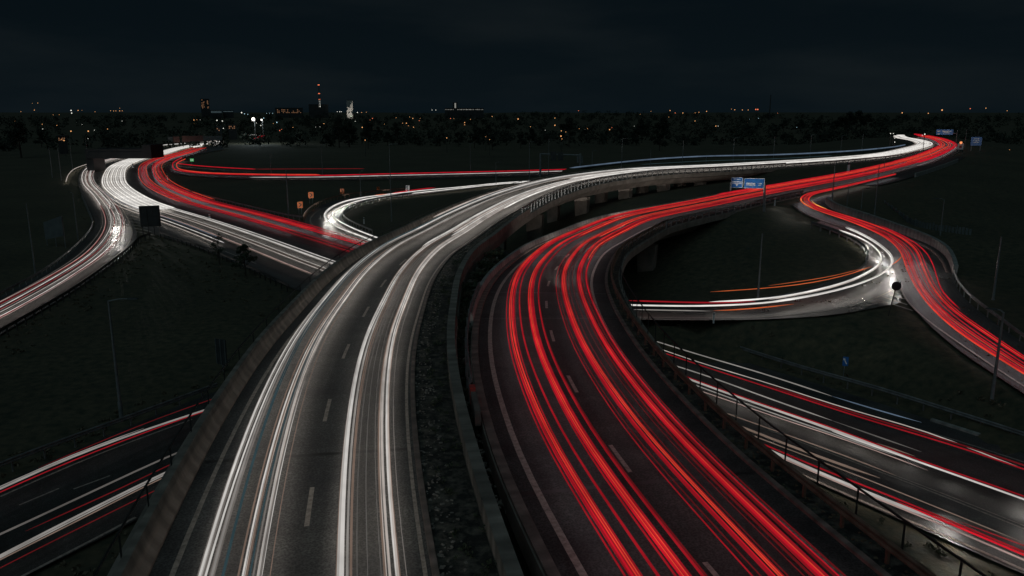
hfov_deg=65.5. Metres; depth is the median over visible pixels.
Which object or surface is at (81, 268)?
light trail
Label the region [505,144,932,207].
light trail
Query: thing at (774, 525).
light trail
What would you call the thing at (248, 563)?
light trail
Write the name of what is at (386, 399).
light trail
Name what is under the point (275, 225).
light trail
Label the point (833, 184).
lamp post
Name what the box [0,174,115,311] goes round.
light trail
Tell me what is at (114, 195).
light trail
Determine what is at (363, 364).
light trail
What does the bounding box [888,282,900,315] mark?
round sign
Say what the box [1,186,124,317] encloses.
light trail
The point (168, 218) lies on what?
light trail
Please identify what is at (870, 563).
kerb
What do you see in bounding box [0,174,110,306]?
light trail
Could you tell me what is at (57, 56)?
sky
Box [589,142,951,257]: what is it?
light trail
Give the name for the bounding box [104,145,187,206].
light trail
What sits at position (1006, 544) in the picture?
light trail
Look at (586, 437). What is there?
light trail
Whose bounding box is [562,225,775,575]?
light trail
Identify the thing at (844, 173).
light trail
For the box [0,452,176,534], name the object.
light trail
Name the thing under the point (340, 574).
light trail
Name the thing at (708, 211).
guardrail
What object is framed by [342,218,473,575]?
light trail
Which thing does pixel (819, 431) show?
light trail
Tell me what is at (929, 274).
light trail
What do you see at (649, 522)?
light trail
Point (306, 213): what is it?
guardrail
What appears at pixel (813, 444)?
light trail
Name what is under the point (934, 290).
light trail
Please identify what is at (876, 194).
lamp post
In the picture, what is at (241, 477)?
light trail
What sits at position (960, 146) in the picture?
warning trailer
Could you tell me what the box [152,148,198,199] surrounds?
light trail
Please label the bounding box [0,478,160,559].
light trail
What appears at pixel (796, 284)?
light trail
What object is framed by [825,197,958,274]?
ramp wall
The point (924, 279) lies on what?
light trail
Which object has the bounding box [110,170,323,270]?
light trail
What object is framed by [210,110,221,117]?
long building
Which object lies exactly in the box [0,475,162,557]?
light trail
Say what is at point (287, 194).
lamp post
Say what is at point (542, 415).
light trail
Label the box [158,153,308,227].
light trail
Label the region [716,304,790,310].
light trail
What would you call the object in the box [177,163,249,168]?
light trail
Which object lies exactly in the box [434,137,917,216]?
light trail
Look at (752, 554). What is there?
light trail
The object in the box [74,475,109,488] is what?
lane marking
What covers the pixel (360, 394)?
light trail
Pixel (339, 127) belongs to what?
tree
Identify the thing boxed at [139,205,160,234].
billboard
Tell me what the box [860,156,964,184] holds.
guardrail
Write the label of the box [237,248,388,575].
light trail
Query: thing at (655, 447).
light trail
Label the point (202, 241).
edge marking
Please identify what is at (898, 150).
light trail
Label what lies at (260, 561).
light trail
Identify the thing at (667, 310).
light trail
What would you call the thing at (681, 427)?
light trail
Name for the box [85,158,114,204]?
light trail
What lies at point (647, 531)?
light trail
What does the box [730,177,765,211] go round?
gantry sign
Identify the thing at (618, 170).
light trail
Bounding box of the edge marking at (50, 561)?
[21,517,136,575]
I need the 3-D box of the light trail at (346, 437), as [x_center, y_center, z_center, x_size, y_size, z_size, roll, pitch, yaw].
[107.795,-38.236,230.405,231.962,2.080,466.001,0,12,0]
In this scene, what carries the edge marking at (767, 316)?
on the loop road at (857, 294)
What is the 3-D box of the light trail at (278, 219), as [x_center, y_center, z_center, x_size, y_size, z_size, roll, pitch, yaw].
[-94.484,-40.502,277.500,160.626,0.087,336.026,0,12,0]
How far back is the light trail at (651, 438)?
26.68 m
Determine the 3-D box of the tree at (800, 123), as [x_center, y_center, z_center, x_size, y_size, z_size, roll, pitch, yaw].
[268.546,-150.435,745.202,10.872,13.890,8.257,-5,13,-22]
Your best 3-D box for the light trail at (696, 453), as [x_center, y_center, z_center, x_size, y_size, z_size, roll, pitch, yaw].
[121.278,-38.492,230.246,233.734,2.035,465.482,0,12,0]
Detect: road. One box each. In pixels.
[0,158,136,333]
[0,391,216,575]
[149,137,933,575]
[163,165,562,179]
[305,180,531,247]
[478,137,957,575]
[579,147,896,167]
[630,221,900,319]
[792,195,1023,392]
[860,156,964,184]
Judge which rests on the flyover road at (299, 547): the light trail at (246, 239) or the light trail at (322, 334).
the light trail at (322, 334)
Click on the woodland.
(410, 137)
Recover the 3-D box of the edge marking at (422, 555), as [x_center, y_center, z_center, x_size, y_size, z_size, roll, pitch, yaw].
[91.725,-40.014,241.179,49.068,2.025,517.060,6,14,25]
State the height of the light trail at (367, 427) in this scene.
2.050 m
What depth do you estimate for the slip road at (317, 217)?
157.69 m
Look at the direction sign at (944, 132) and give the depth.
338.43 m
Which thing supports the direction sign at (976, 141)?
on the ground
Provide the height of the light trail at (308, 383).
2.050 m
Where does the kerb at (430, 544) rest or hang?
on the flyover at (533, 221)
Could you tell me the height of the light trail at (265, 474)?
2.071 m
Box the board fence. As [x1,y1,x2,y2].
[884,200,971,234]
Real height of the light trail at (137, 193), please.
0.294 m
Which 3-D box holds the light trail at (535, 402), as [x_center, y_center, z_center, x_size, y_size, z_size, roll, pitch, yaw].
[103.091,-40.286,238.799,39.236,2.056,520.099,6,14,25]
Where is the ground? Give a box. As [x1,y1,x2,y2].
[0,112,1023,575]
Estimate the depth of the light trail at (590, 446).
26.75 m
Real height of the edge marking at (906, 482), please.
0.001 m
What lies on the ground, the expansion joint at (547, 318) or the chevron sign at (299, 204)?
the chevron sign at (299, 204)
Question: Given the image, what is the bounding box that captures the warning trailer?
[957,142,963,151]
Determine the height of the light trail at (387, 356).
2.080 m
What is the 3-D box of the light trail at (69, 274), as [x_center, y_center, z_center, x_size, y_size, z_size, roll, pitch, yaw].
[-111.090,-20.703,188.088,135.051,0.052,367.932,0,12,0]
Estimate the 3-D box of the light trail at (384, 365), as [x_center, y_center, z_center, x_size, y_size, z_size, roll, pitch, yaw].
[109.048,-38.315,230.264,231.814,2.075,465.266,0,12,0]
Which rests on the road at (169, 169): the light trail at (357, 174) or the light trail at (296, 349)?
the light trail at (357, 174)
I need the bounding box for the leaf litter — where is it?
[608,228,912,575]
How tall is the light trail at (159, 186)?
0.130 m
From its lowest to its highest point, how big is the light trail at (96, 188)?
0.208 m
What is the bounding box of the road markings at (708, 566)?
[545,145,946,575]
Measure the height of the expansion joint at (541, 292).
0.009 m
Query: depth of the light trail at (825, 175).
163.75 m
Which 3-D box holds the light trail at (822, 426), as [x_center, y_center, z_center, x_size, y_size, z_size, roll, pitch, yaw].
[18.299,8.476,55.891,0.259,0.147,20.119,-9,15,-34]
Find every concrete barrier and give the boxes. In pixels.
[112,136,914,575]
[447,208,530,575]
[470,190,751,331]
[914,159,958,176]
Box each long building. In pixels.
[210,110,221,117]
[223,110,233,117]
[275,108,302,117]
[308,104,328,117]
[445,108,483,117]
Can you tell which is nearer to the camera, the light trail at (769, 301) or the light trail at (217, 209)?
the light trail at (769, 301)
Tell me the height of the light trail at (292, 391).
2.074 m
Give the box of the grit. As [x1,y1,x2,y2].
[415,197,547,575]
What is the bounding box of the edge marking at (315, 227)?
[310,204,348,240]
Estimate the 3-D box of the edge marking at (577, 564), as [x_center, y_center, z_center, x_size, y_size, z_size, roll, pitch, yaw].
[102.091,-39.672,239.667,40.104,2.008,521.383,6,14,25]
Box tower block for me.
[200,99,209,116]
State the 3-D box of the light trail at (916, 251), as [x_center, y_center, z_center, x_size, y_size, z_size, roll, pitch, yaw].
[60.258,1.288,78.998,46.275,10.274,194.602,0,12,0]
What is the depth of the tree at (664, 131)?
521.60 m
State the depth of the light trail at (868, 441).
49.67 m
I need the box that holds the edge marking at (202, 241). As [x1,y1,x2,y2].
[164,223,255,263]
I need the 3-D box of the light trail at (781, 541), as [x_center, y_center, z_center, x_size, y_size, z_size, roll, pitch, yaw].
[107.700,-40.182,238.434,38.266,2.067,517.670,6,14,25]
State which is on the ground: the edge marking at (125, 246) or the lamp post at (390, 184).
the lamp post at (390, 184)
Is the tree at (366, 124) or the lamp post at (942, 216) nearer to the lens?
the lamp post at (942, 216)
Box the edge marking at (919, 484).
[770,428,1023,525]
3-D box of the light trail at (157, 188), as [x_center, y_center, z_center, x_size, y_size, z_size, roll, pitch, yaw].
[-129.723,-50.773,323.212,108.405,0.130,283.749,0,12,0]
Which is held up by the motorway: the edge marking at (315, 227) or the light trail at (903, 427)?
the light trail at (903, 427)
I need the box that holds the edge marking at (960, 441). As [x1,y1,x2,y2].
[832,404,1023,461]
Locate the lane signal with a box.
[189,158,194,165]
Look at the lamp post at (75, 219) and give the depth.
134.46 m
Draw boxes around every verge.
[415,137,937,575]
[608,143,957,575]
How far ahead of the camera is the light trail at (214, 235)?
124.98 m
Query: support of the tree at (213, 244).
on the ground
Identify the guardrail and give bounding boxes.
[0,194,92,294]
[0,232,150,335]
[0,383,216,471]
[159,179,301,220]
[160,232,288,291]
[303,188,409,220]
[343,193,411,233]
[465,282,479,407]
[521,163,785,211]
[611,208,936,575]
[666,190,802,228]
[740,346,1023,435]
[786,150,919,166]
[811,221,868,263]
[954,268,1023,340]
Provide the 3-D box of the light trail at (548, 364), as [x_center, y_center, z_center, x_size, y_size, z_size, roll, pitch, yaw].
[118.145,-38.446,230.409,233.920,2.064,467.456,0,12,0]
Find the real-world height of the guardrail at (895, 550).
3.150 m
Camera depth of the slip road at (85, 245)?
120.96 m
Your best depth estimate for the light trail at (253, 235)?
132.43 m
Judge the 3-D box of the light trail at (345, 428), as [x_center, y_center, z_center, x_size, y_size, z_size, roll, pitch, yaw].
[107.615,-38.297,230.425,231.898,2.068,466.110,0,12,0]
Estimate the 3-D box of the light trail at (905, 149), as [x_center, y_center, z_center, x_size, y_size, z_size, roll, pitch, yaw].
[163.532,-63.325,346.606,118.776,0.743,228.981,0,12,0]
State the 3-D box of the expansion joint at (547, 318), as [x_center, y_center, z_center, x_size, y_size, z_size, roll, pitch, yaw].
[2.240,1.820,47.740,8.150,0.005,0.226,0,12,0]
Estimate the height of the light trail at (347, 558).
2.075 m
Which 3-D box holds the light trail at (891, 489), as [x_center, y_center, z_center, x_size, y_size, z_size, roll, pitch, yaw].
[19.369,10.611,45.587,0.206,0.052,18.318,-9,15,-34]
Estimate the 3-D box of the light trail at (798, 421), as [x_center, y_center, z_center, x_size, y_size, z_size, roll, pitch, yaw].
[18.011,8.633,55.458,0.218,0.069,17.965,-9,15,-35]
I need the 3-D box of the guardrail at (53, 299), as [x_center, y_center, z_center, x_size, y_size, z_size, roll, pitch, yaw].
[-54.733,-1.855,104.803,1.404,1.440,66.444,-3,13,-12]
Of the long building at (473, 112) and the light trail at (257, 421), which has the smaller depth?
the light trail at (257, 421)
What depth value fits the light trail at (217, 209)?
167.73 m
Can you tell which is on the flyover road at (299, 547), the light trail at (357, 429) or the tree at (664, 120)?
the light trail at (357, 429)
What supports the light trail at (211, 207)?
on the motorway
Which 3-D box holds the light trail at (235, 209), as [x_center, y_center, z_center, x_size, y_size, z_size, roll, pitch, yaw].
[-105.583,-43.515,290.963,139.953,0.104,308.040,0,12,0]
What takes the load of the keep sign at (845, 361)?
on the ground
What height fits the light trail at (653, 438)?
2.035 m
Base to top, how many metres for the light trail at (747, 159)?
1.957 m
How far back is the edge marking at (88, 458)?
49.19 m
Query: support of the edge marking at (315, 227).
on the slip road at (317, 217)
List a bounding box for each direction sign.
[936,129,957,144]
[970,137,981,150]
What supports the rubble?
on the planted gap
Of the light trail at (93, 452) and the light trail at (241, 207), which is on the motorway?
the light trail at (241, 207)
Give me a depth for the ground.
98.41 m
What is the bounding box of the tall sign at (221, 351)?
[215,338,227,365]
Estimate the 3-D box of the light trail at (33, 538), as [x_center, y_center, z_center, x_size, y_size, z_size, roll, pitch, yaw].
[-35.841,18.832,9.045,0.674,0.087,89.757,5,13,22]
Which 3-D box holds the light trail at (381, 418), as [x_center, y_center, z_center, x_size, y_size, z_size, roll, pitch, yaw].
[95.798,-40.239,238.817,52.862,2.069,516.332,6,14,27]
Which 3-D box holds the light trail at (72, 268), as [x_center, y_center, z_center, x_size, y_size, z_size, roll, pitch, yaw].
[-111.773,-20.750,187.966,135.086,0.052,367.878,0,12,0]
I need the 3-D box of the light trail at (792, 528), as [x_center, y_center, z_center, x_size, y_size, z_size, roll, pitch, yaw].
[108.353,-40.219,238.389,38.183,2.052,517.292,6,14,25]
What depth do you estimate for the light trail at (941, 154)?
254.62 m
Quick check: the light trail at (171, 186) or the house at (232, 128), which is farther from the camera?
the house at (232, 128)
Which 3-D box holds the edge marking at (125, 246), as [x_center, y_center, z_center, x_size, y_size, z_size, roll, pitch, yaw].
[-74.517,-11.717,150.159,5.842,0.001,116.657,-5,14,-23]
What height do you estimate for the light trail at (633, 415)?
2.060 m
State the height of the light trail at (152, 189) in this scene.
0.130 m
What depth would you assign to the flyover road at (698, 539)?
29.52 m
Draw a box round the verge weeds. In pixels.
[421,211,521,575]
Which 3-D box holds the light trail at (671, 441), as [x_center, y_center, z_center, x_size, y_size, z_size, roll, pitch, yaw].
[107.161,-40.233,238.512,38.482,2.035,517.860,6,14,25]
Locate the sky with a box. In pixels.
[0,0,1023,112]
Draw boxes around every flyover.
[107,137,939,575]
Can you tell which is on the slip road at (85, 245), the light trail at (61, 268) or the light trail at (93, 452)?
the light trail at (61, 268)
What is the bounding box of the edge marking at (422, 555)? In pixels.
[405,143,933,575]
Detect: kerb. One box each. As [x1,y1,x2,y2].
[411,144,934,575]
[471,137,934,575]
[605,145,957,575]
[857,220,948,272]
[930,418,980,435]
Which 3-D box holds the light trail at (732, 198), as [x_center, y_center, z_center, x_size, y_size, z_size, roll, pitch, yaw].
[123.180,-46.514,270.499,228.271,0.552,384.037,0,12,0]
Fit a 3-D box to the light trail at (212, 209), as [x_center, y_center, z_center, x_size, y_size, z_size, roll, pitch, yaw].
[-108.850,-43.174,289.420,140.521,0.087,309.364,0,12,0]
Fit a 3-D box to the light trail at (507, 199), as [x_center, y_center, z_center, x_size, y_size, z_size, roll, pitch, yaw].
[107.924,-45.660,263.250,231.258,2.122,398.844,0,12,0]
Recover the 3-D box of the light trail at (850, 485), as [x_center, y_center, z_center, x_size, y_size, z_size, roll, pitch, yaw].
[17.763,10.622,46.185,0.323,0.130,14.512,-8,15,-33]
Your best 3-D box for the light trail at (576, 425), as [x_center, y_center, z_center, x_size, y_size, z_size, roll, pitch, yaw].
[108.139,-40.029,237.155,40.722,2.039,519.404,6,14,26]
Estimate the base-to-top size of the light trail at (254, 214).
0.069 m
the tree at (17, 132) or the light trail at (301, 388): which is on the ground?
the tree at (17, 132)
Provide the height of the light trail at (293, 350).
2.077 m
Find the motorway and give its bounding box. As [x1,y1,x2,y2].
[110,145,1023,573]
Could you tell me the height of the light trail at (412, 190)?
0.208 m
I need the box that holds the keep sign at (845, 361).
[842,357,848,376]
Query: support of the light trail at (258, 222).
on the motorway
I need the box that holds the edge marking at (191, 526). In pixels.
[169,168,705,575]
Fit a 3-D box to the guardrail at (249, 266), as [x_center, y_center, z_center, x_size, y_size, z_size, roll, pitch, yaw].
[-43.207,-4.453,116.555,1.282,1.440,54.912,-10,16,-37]
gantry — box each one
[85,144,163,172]
[539,151,582,176]
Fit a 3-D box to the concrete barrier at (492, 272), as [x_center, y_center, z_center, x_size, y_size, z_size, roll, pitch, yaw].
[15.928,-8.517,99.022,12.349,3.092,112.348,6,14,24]
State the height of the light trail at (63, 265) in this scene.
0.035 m
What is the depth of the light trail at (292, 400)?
29.83 m
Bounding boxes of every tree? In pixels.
[3,119,27,157]
[32,131,45,146]
[209,234,225,264]
[230,243,257,276]
[319,134,330,147]
[332,117,349,147]
[344,121,357,146]
[360,128,371,148]
[362,117,374,131]
[479,124,493,139]
[487,136,496,149]
[557,117,575,146]
[636,118,649,142]
[651,124,669,144]
[652,116,670,140]
[793,120,805,130]
[830,116,845,130]
[836,111,854,131]
[844,110,866,129]
[856,114,873,129]
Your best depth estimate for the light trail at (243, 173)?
266.86 m
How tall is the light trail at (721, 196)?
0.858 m
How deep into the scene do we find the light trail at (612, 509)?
28.53 m
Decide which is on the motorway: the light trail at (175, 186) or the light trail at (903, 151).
the light trail at (175, 186)
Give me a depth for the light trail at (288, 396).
32.73 m
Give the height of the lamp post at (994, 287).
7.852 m
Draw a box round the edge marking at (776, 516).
[590,142,955,575]
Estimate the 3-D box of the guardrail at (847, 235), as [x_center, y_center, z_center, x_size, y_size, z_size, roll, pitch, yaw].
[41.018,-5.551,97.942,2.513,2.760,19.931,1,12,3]
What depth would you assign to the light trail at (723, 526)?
26.15 m
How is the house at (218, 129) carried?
on the ground
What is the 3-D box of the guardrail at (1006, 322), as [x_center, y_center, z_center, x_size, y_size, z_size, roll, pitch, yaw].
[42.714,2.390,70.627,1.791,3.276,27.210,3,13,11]
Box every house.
[57,135,68,153]
[216,126,222,139]
[228,124,236,139]
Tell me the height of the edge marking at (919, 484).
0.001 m
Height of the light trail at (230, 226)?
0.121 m
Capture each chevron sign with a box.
[297,202,302,212]
[308,192,313,203]
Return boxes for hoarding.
[43,216,65,247]
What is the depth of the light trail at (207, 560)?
27.96 m
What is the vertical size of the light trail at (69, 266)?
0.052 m
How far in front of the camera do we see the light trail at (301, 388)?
29.13 m
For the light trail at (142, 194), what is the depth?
217.26 m
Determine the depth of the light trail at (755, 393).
58.63 m
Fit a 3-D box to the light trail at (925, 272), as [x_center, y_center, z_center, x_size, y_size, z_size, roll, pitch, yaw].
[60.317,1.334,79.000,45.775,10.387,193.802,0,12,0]
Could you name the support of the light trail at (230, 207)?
on the motorway
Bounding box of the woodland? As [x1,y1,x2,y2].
[0,110,1023,150]
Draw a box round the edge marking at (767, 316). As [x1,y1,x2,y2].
[653,289,892,317]
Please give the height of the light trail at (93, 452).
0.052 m
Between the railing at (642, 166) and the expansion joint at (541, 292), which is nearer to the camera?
the expansion joint at (541, 292)
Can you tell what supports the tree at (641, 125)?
on the ground
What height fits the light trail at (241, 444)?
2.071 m
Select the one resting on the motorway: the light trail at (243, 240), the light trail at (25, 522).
the light trail at (243, 240)
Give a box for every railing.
[93,192,482,575]
[488,156,831,189]
[620,219,986,575]
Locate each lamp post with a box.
[26,203,35,272]
[71,192,78,239]
[107,297,138,421]
[286,173,288,213]
[389,144,391,221]
[529,141,533,178]
[756,234,762,300]
[831,168,834,199]
[874,165,879,214]
[933,198,944,235]
[985,307,1004,400]
[991,237,1001,299]
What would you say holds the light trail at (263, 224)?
on the motorway
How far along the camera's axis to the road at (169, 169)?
269.68 m
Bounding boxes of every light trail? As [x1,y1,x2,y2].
[0,158,113,303]
[0,158,115,309]
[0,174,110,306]
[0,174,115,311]
[0,175,105,301]
[0,183,122,316]
[0,410,203,489]
[0,412,201,492]
[0,429,140,486]
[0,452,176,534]
[0,471,165,556]
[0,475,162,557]
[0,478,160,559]
[0,491,153,567]
[1,160,117,313]
[1,171,120,315]
[1,173,108,304]
[1,174,102,300]
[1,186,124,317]
[2,182,112,308]
[29,464,169,529]
[41,399,210,466]
[81,158,112,203]
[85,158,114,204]
[89,158,117,204]
[93,158,120,203]
[101,163,308,273]
[101,195,212,241]
[102,145,186,207]
[103,149,311,273]
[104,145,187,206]
[104,192,215,236]
[106,145,188,205]
[108,147,178,205]
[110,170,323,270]
[110,197,223,242]
[111,143,202,205]
[113,141,216,205]
[113,151,325,268]
[115,146,187,208]
[117,148,178,208]
[119,144,200,208]
[119,174,329,263]
[121,165,331,263]
[121,168,332,263]
[122,141,219,208]
[123,165,331,261]
[124,144,203,207]
[138,148,189,201]
[139,155,346,251]
[140,152,285,231]
[140,165,349,251]
[141,163,289,231]
[142,148,191,200]
[142,150,348,250]
[144,157,291,230]
[145,150,294,230]
[145,154,352,249]
[146,148,193,199]
[146,157,353,248]
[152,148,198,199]
[152,150,309,229]
[152,152,358,244]
[153,150,359,244]
[155,148,203,199]
[155,158,309,228]
[155,162,362,243]
[156,150,362,242]
[157,166,316,228]
[158,148,208,199]
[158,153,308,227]
[159,149,366,241]
[160,150,319,227]
[161,147,212,198]
[163,212,320,270]
[164,211,323,268]
[172,157,564,175]
[174,208,335,261]
[176,159,319,174]
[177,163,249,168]
[197,197,486,575]
[198,292,327,575]
[199,231,411,575]
[201,169,627,575]
[202,169,625,575]
[205,181,540,575]
[209,177,564,575]
[211,169,628,575]
[213,172,599,575]
[221,138,919,575]
[222,137,919,575]
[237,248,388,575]
[242,175,585,575]
[244,228,428,575]
[245,228,426,575]
[249,142,920,575]
[252,136,914,575]
[254,171,553,177]
[257,196,496,575]
[257,223,439,572]
[257,266,367,512]
[259,156,857,575]
[262,180,553,573]
[267,156,858,527]
[269,171,617,575]
[324,181,526,239]
[325,198,361,218]
[332,182,522,237]
[335,228,454,575]
[337,178,578,575]
[339,199,508,575]
[339,210,489,573]
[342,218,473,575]
[346,181,564,575]
[346,255,415,542]
[350,202,504,575]
[351,231,454,575]
[356,193,528,575]
[366,237,449,575]
[375,220,479,575]
[378,177,590,575]
[379,196,525,575]
[380,190,541,575]
[381,185,555,575]
[382,183,563,572]
[386,154,894,575]
[386,264,423,570]
[387,157,867,575]
[389,158,857,575]
[393,152,905,575]
[394,187,434,192]
[415,136,917,229]
[423,170,638,245]
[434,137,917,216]
[442,144,921,222]
[452,136,929,235]
[453,145,927,232]
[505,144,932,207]
[506,144,940,575]
[509,135,940,575]
[509,137,940,575]
[509,169,863,565]
[510,141,939,575]
[511,144,941,575]
[511,247,630,563]
[512,162,893,575]
[513,202,687,575]
[514,138,931,575]
[519,144,942,575]
[528,137,942,575]
[528,140,940,575]
[529,148,938,575]
[530,150,934,575]
[530,151,932,575]
[531,261,686,575]
[532,150,935,533]
[533,148,939,575]
[538,150,936,575]
[539,140,943,575]
[556,214,752,575]
[558,144,949,575]
[559,135,944,245]
[561,141,946,575]
[562,143,949,575]
[562,160,915,575]
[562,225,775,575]
[564,156,928,575]
[564,158,921,575]
[564,253,774,575]
[565,147,948,575]
[568,145,951,575]
[570,139,920,178]
[571,144,905,167]
[572,149,946,575]
[576,139,950,575]
[577,179,839,575]
[578,152,942,575]
[579,139,953,575]
[579,140,952,575]
[580,144,953,574]
[580,150,946,383]
[581,147,942,234]
[582,146,953,575]
[585,154,940,575]
[586,151,946,575]
[587,162,916,575]
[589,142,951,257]
[598,135,946,240]
[599,140,950,236]
[629,300,754,302]
[631,227,891,306]
[634,135,921,168]
[634,309,698,310]
[644,137,928,169]
[654,155,831,163]
[657,341,827,394]
[664,350,1010,463]
[666,353,1023,469]
[678,366,829,419]
[687,376,1023,496]
[689,135,931,167]
[689,378,906,456]
[697,385,895,455]
[704,392,925,469]
[713,230,881,301]
[714,267,868,291]
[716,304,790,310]
[717,135,940,194]
[728,413,893,474]
[743,426,878,477]
[749,135,943,190]
[755,436,1023,542]
[761,135,950,191]
[765,444,1023,552]
[768,385,1023,465]
[769,231,881,299]
[770,227,892,301]
[772,450,943,522]
[776,269,858,284]
[780,456,1023,560]
[792,135,953,187]
[800,173,1023,373]
[801,174,1023,370]
[801,176,1023,372]
[803,174,1023,366]
[804,177,1023,367]
[805,174,1023,362]
[806,177,1023,365]
[807,174,1022,357]
[808,174,1023,357]
[808,175,1023,359]
[809,175,1023,355]
[832,431,1023,499]
[834,421,920,451]
[836,397,918,421]
[864,135,922,155]
[867,135,925,155]
[874,136,929,155]
[876,139,932,156]
[880,225,959,308]
[895,135,939,160]
[899,502,1023,555]
[907,135,948,161]
[917,139,955,161]
[918,135,956,162]
[962,522,1023,545]
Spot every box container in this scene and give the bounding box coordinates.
[173,136,179,147]
[182,136,189,147]
[189,136,203,147]
[203,136,221,147]
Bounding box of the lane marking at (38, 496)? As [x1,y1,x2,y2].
[19,488,58,504]
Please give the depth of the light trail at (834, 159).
212.23 m
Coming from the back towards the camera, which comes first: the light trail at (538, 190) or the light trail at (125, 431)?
the light trail at (538, 190)
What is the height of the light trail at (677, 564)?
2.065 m
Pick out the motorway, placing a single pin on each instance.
(984, 469)
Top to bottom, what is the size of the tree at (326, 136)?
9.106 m
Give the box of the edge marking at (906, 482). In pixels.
[769,430,1023,528]
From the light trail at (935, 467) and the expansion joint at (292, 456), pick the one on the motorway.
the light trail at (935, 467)
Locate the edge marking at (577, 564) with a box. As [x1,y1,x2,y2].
[488,139,929,575]
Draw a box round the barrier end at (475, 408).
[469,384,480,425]
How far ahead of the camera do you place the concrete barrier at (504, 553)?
28.16 m
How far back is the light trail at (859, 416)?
53.64 m
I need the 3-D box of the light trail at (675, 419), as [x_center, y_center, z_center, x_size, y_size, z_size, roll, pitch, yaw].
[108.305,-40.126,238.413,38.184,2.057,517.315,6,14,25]
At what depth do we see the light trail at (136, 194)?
218.39 m
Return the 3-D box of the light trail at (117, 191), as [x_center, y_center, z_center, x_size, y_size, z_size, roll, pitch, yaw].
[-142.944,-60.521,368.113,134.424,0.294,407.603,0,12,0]
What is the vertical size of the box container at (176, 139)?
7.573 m
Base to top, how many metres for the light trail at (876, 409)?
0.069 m
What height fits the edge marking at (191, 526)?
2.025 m
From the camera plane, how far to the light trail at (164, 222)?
145.59 m
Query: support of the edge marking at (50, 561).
on the road at (120, 461)
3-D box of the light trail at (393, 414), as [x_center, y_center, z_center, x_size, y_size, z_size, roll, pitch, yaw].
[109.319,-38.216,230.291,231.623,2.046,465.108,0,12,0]
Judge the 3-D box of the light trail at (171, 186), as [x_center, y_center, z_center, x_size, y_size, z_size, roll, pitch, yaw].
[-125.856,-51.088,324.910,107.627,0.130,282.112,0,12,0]
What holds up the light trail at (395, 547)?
on the flyover road at (299, 547)
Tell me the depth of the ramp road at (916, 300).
75.13 m
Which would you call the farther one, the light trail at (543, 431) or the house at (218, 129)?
the house at (218, 129)
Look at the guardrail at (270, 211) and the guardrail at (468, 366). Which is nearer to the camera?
the guardrail at (468, 366)
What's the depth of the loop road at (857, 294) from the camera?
75.97 m
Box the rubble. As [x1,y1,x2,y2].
[458,257,505,513]
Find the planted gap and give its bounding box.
[458,247,509,399]
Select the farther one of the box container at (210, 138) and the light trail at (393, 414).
the box container at (210, 138)
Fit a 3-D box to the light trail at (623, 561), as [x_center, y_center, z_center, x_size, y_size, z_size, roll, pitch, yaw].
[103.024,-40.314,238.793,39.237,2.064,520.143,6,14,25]
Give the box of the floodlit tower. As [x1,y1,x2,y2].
[346,100,352,117]
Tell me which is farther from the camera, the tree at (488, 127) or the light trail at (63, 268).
the tree at (488, 127)
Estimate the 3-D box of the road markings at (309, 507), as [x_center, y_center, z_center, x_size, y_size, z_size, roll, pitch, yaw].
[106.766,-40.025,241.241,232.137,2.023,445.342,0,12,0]
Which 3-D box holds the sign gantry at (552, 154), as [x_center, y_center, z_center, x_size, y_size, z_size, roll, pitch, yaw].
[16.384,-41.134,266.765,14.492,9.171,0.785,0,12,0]
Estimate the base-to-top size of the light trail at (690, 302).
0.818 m
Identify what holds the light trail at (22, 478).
on the road at (120, 461)
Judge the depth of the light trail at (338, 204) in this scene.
179.30 m
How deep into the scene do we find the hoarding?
127.22 m
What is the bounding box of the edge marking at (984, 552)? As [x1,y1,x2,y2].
[803,474,1023,570]
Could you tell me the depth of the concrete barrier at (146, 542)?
30.32 m
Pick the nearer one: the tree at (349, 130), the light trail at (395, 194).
the light trail at (395, 194)
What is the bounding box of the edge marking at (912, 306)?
[900,288,1023,386]
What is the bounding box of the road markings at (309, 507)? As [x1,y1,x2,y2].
[304,171,674,525]
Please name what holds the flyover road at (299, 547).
on the flyover at (533, 221)
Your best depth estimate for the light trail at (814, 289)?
76.43 m
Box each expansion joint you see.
[204,447,412,462]
[305,307,421,308]
[481,318,616,318]
[500,292,605,293]
[521,471,754,495]
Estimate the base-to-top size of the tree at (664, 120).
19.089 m
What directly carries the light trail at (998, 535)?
on the motorway
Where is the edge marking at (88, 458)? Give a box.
[0,419,191,496]
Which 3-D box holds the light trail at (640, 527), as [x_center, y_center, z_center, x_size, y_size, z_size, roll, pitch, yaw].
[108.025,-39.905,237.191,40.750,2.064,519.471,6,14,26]
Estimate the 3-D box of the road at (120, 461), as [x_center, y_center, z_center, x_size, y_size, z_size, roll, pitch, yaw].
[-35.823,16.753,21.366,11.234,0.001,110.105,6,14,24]
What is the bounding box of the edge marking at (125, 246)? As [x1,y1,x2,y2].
[77,197,132,283]

